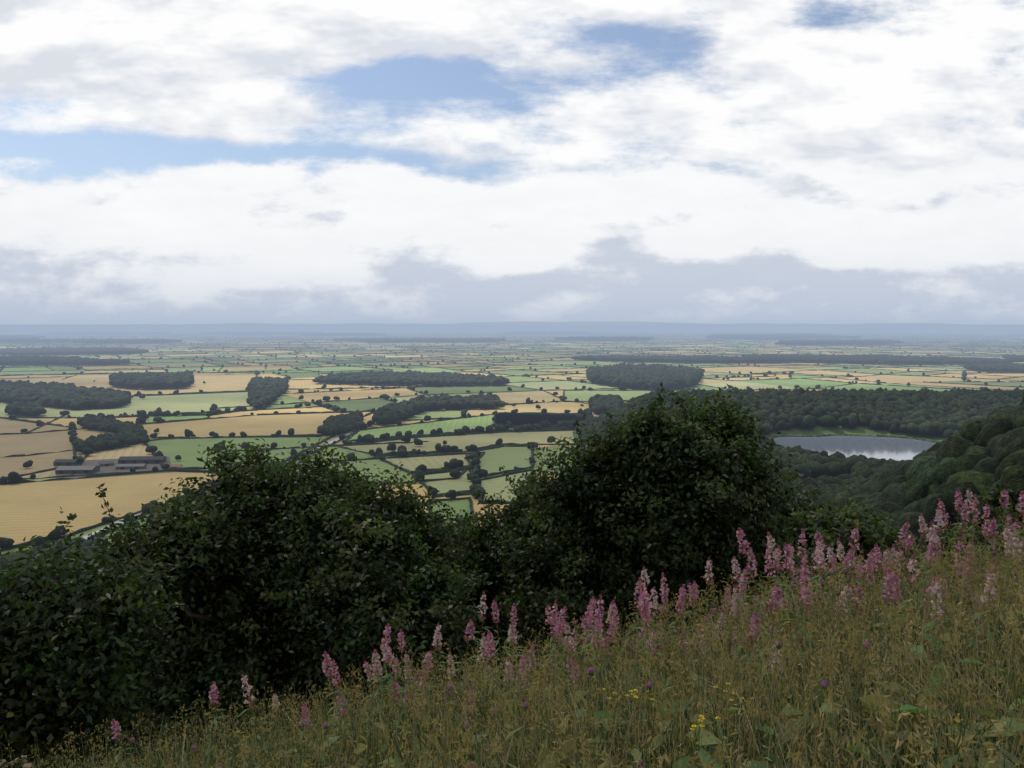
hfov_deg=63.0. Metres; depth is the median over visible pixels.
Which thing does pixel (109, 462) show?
farm roofs
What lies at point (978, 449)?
hill woods
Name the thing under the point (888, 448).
lake
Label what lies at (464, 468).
hedgerows
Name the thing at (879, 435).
lake reeds
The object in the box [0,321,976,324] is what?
distant hills
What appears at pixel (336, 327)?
hills
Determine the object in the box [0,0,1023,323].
sky
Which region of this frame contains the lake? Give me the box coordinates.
[772,435,940,460]
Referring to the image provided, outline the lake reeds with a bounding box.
[768,434,940,442]
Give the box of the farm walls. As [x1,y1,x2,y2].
[53,457,182,473]
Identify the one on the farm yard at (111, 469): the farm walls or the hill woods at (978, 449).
the farm walls
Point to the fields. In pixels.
(29, 510)
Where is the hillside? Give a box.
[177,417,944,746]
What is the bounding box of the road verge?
[81,423,375,539]
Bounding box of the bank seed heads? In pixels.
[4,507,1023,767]
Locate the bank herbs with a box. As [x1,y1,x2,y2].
[0,489,1023,767]
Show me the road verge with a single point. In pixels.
(164, 501)
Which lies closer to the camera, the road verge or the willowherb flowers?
the willowherb flowers
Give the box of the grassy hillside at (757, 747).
[1,517,1023,767]
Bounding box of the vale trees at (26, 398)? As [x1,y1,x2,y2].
[0,331,1023,574]
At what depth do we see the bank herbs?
5.49 m
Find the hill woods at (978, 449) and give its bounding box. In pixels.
[576,387,1023,582]
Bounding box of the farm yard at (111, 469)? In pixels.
[54,456,170,480]
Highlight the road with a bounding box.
[83,422,376,538]
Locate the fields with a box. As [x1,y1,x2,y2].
[0,328,1023,553]
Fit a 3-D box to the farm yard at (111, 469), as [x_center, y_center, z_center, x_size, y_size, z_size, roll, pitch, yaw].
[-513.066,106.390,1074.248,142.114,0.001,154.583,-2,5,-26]
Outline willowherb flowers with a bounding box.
[111,488,1023,767]
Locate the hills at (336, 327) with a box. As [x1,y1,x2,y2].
[0,324,1023,411]
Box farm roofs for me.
[53,456,181,469]
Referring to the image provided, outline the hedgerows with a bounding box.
[0,332,1023,555]
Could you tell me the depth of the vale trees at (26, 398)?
2318.89 m

